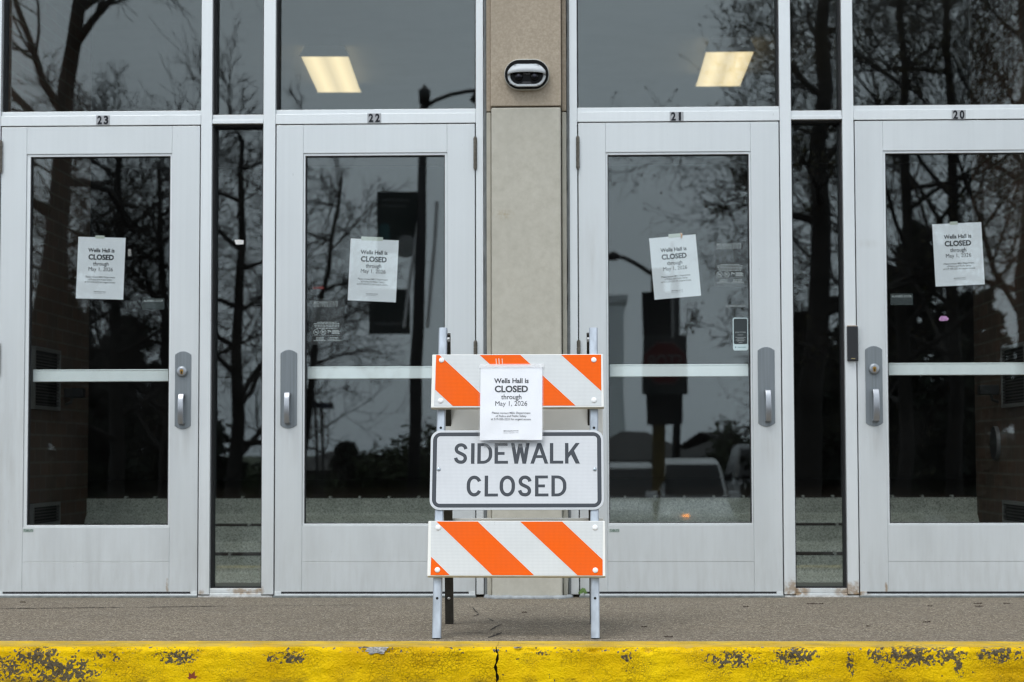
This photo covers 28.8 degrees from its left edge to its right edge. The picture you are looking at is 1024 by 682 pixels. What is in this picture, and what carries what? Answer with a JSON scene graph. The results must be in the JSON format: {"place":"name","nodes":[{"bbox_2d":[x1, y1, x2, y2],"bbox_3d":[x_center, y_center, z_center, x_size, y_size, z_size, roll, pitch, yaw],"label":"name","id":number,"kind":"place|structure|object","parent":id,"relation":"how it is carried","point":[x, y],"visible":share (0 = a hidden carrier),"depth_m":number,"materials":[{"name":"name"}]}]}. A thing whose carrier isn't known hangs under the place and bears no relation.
{"place":"outdoors","nodes":[
{"label":"outdoors","id":0,"kind":"place"},
{"bbox_2d":[0,592,1023,640],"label":"sidewalk","id":1,"kind":"structure","parent":0,"point":[479,617],"depth_m":7.78,"materials":[{"name":"concrete"}]},
{"bbox_2d":[427,327,605,638],"bbox_3d":[0.023,0.507,7.312,0.629,1.117,0.642,0,-3,2],"label":"barricade","id":2,"kind":"object","parent":1,"relation":"on","point":[559,465],"visible":1,"depth_m":7.15,"materials":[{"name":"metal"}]},
{"bbox_2d":[480,365,541,439],"bbox_3d":[-0.003,0.233,7.207,0.236,0.304,0.082,0,-3,2],"label":"paper notice","id":3,"kind":"object","parent":2,"relation":"attached to","point":[510,402],"visible":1,"depth_m":7.21,"materials":[{"name":"white paper"}]},
{"bbox_2d":[483,0,572,598],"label":"stone pillar","id":4,"kind":"structure","parent":1,"relation":"on","point":[526,290],"depth_m":9.02,"materials":[{"name":"stone"}]},
{"bbox_2d":[504,59,548,90],"bbox_3d":[0.066,-1.208,9.001,0.204,0.143,0.073,0,-3,2],"label":"security camera","id":5,"kind":"object","parent":4,"relation":"attached to","point":[526,74],"visible":1,"depth_m":8.99,"materials":[{"name":"grey metal"}]},
{"bbox_2d":[510,72,542,83],"bbox_3d":[0.066,-1.200,9.000,0.150,0.082,0.010,0,-3,2],"label":"window","id":6,"kind":"structure","parent":5,"relation":"in","point":[526,76],"depth_m":8.99,"materials":[{"name":"black glass"}]},
{"bbox_2d":[578,588,586,595],"bbox_3d":[0.318,1.133,8.963,0.041,0.043,0.012,0,-3,2],"label":"seedling","id":7,"kind":"object","parent":1,"relation":"on","point":[582,590],"visible":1,"depth_m":8.96,"materials":[{"name":"green plant"}]},
{"bbox_2d":[215,582,842,591],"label":"lobby floor","id":8,"kind":"structure","parent":0,"point":[798,584],"depth_m":9.89,"materials":[{"name":"stone"}]},
{"bbox_2d":[8,0,91,523],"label":"vestibule wall","id":9,"kind":"structure","parent":8,"relation":"on","point":[50,55],"depth_m":10.16,"materials":[{"name":"brick"}]},
{"bbox_2d":[29,501,60,523],"bbox_3d":[-2.307,0.858,9.843,0.020,0.116,0.510,0,-3,2],"label":"wall vent","id":10,"kind":"object","parent":9,"relation":"attached to","point":[46,513],"depth_m":9.85,"materials":[{"name":"grey metal"}]},
{"bbox_2d":[31,346,60,410],"bbox_3d":[-2.309,0.189,9.871,0.020,0.304,0.490,0,-3,2],"label":"wall vent","id":11,"kind":"object","parent":9,"relation":"attached to","point":[45,395],"depth_m":9.86,"materials":[{"name":"grey metal"}]},
{"bbox_2d":[64,388,84,405],"bbox_3d":[-2.258,0.289,10.272,0.102,0.093,0.060,0,-3,2],"label":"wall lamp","id":12,"kind":"object","parent":9,"relation":"attached to","point":[72,393],"visible":1,"depth_m":10.24,"materials":[{"name":"black metal"}]},
{"bbox_2d":[84,487,978,582],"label":"staircase","id":13,"kind":"structure","parent":8,"relation":"on","point":[819,557],"depth_m":10.63,"materials":[{"name":"concrete"}]},
{"bbox_2d":[88,162,975,479],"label":"lobby back wall","id":14,"kind":"structure","parent":8,"relation":"on","point":[678,428],"depth_m":18.28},
{"bbox_2d":[969,0,1023,521],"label":"vestibule wall","id":15,"kind":"structure","parent":8,"relation":"on","point":[996,38],"depth_m":10.04,"materials":[{"name":"brick"}]},
{"bbox_2d":[977,385,998,402],"bbox_3d":[2.405,0.268,10.044,0.102,0.093,0.060,0,-3,2],"label":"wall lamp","id":16,"kind":"object","parent":15,"relation":"attached to","point":[990,390],"visible":1,"depth_m":10.02,"materials":[{"name":"black metal"}]},
{"bbox_2d":[990,426,1000,459],"bbox_3d":[2.443,0.516,10.066,0.020,0.172,0.172,0,-3,2],"label":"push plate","id":17,"kind":"object","parent":15,"relation":"attached to","point":[995,443],"visible":1,"depth_m":10.03,"materials":[{"name":"grey metal"}]},
{"bbox_2d":[1000,341,1023,407],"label":"wall vent","id":18,"kind":"object","parent":15,"relation":"attached to","point":[1012,390],"depth_m":9.67,"materials":[{"name":"grey metal"}]},
{"bbox_2d":[1002,500,1023,521],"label":"wall vent","id":19,"kind":"object","parent":15,"relation":"attached to","point":[1012,511],"depth_m":9.68,"materials":[{"name":"grey metal"}]},
{"bbox_2d":[91,0,970,167],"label":"ceiling","id":20,"kind":"structure","parent":0,"point":[403,54],"depth_m":13.40,"materials":[{"name":"paint"}]},
{"bbox_2d":[299,45,361,92],"bbox_3d":[-1.228,-1.849,13.610,0.328,0.068,1.351,0,-3,-1],"label":"ceiling lamp","id":21,"kind":"object","parent":20,"relation":"attached to","point":[329,68],"visible":1,"depth_m":13.38,"materials":[{"name":"beige plastic"}]},
{"bbox_2d":[695,37,755,86],"bbox_3d":[1.419,-1.860,13.338,0.328,0.090,1.261,0,-3,2],"label":"ceiling lamp","id":22,"kind":"object","parent":20,"relation":"attached to","point":[726,61],"visible":1,"depth_m":13.06,"materials":[{"name":"beige plastic"}]},
{"bbox_2d":[88,478,975,497],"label":"floor","id":23,"kind":"structure","parent":0,"point":[961,486],"depth_m":15.33,"materials":[{"name":"black"}]},
{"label":"road","id":24,"kind":"structure","parent":0,"visible":0},
{"bbox_2d":[0,641,1023,681],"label":"kerb","id":25,"kind":"structure","parent":24,"relation":"on","point":[519,661],"depth_m":6.66,"materials":[{"name":"yellow paint"}]},
{"bbox_2d":[187,671,197,679],"bbox_3d":[-1.068,1.117,6.657,0.035,0.029,0.003,0,-3,2],"label":"maple leaf","id":26,"kind":"object","parent":25,"relation":"on","point":[192,675],"visible":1,"depth_m":6.66,"materials":[{"name":"brown plant"}]},
{"bbox_3d":[0.407,-2.423,13.917,28.000,7.700,9.550,0,-3,2],"label":"brick facade","id":27,"kind":"object","parent":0,"visible":0},
{"bbox_2d":[0,0,484,596],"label":"storefront frame","id":28,"kind":"object","parent":27,"relation":"attached to","point":[212,122],"visible":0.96,"depth_m":9.13,"materials":[{"name":"metal"}]},
{"bbox_2d":[0,126,200,597],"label":"entrance door","id":29,"kind":"structure","parent":28,"relation":"attached to","point":[98,560],"depth_m":9.11,"materials":[{"name":"metal"}]},
{"bbox_2d":[76,235,125,299],"bbox_3d":[-1.894,-0.338,9.171,0.229,0.298,0.001,0,-3,2],"label":"paper notice","id":30,"kind":"object","parent":29,"relation":"attached to","point":[100,266],"visible":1,"depth_m":9.17,"materials":[{"name":"white paper"}]},
{"bbox_2d":[96,115,109,124],"bbox_3d":[-1.885,-1.018,9.172,0.063,0.043,0.002,0,-3,2],"label":"number plate","id":31,"kind":"object","parent":28,"relation":"attached to","point":[102,119],"visible":1,"depth_m":9.17,"materials":[{"name":"grey plastic"}]},
{"bbox_2d":[235,240,243,244],"bbox_3d":[-1.262,-0.457,9.205,0.043,0.023,0.001,0,-3,2],"label":"paper scrap","id":32,"kind":"object","parent":28,"relation":"attached to","point":[239,242],"visible":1,"depth_m":9.20,"materials":[{"name":"white paper"}]},
{"bbox_2d":[367,113,380,122],"bbox_3d":[-0.632,-1.023,9.134,0.063,0.043,0.002,0,-3,2],"label":"number plate","id":33,"kind":"object","parent":28,"relation":"attached to","point":[373,117],"visible":1,"depth_m":9.13,"materials":[{"name":"grey plastic"}]},
{"bbox_2d":[273,124,476,597],"bbox_3d":[-0.619,0.087,9.129,0.926,2.159,0.206,0,-3,2],"label":"entrance door","id":34,"kind":"structure","parent":28,"relation":"attached to","point":[350,560],"depth_m":9.08,"materials":[{"name":"metal"}]},
{"bbox_2d":[313,301,339,340],"bbox_3d":[-0.844,-0.088,9.116,0.150,0.210,0.001,0,-3,2],"label":"safety decal","id":35,"kind":"object","parent":34,"relation":"attached to","point":[333,331],"visible":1,"depth_m":9.12,"materials":[{"name":"grey"}]},
{"bbox_2d":[348,236,398,301],"bbox_3d":[-0.636,-0.329,9.132,0.235,0.304,0.001,0,-3,2],"label":"paper notice","id":36,"kind":"object","parent":34,"relation":"attached to","point":[373,265],"visible":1,"depth_m":9.13,"materials":[{"name":"white paper"}]},
{"bbox_2d":[569,0,1023,596],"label":"storefront frame","id":37,"kind":"object","parent":27,"relation":"attached to","point":[845,114],"visible":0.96,"depth_m":9.06,"materials":[{"name":"metal"}]},
{"bbox_2d":[670,112,683,120],"bbox_3d":[0.752,-1.025,9.093,0.063,0.043,0.002,0,-3,2],"label":"number plate","id":38,"kind":"object","parent":37,"relation":"attached to","point":[676,116],"visible":1,"depth_m":9.09,"materials":[{"name":"grey plastic"}]},
{"bbox_2d":[576,122,784,597],"bbox_3d":[0.760,0.082,9.088,0.928,2.159,0.206,0,-3,2],"label":"entrance door","id":39,"kind":"structure","parent":37,"relation":"attached to","point":[693,559],"depth_m":9.03,"materials":[{"name":"metal"}]},
{"bbox_2d":[649,233,700,299],"bbox_3d":[0.745,-0.342,9.091,0.236,0.306,0.010,0,-3,2],"label":"paper notice","id":40,"kind":"object","parent":39,"relation":"attached to","point":[674,265],"visible":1,"depth_m":9.09,"materials":[{"name":"white paper"}]},
{"bbox_2d":[717,243,743,282],"bbox_3d":[0.998,-0.351,9.075,0.150,0.210,0.001,0,-3,2],"label":"safety decal","id":41,"kind":"object","parent":39,"relation":"attached to","point":[736,273],"visible":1,"depth_m":9.07,"materials":[{"name":"grey"}]},
{"bbox_2d":[733,318,747,350],"bbox_3d":[1.039,-0.032,9.055,0.070,0.150,0.002,0,-3,2],"label":"scan sticker","id":42,"kind":"object","parent":39,"relation":"attached to","point":[740,334],"visible":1,"depth_m":9.05,"materials":[{"name":"white plastic"}]},
{"bbox_2d":[847,325,857,360],"bbox_3d":[1.539,0.010,8.999,0.048,0.161,0.026,0,-3,2],"label":"card reader","id":43,"kind":"object","parent":37,"relation":"attached to","point":[852,342],"visible":1,"depth_m":8.99,"materials":[{"name":"black plastic"}]},
{"bbox_2d":[853,120,1023,597],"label":"entrance door","id":44,"kind":"structure","parent":37,"relation":"attached to","point":[941,559],"depth_m":8.99,"materials":[{"name":"metal"}]},
{"bbox_2d":[939,316,948,320],"bbox_3d":[1.959,-0.102,9.032,0.046,0.024,0.001,0,-3,2],"label":"round sticker","id":45,"kind":"object","parent":44,"relation":"attached to","point":[943,318],"visible":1,"depth_m":9.03,"materials":[{"name":"pink paper"}]},
{"bbox_2d":[932,221,984,286],"bbox_3d":[2.030,-0.396,9.056,0.234,0.297,0.001,0,-3,2],"label":"paper notice","id":46,"kind":"object","parent":44,"relation":"attached to","point":[958,253],"visible":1,"depth_m":9.06,"materials":[{"name":"white paper"}]},
{"bbox_2d":[952,110,965,118],"bbox_3d":[2.031,-1.029,9.054,0.063,0.043,0.002,0,-3,2],"label":"number plate","id":47,"kind":"object","parent":37,"relation":"attached to","point":[958,114],"visible":1,"depth_m":9.05,"materials":[{"name":"grey"}]}
]}

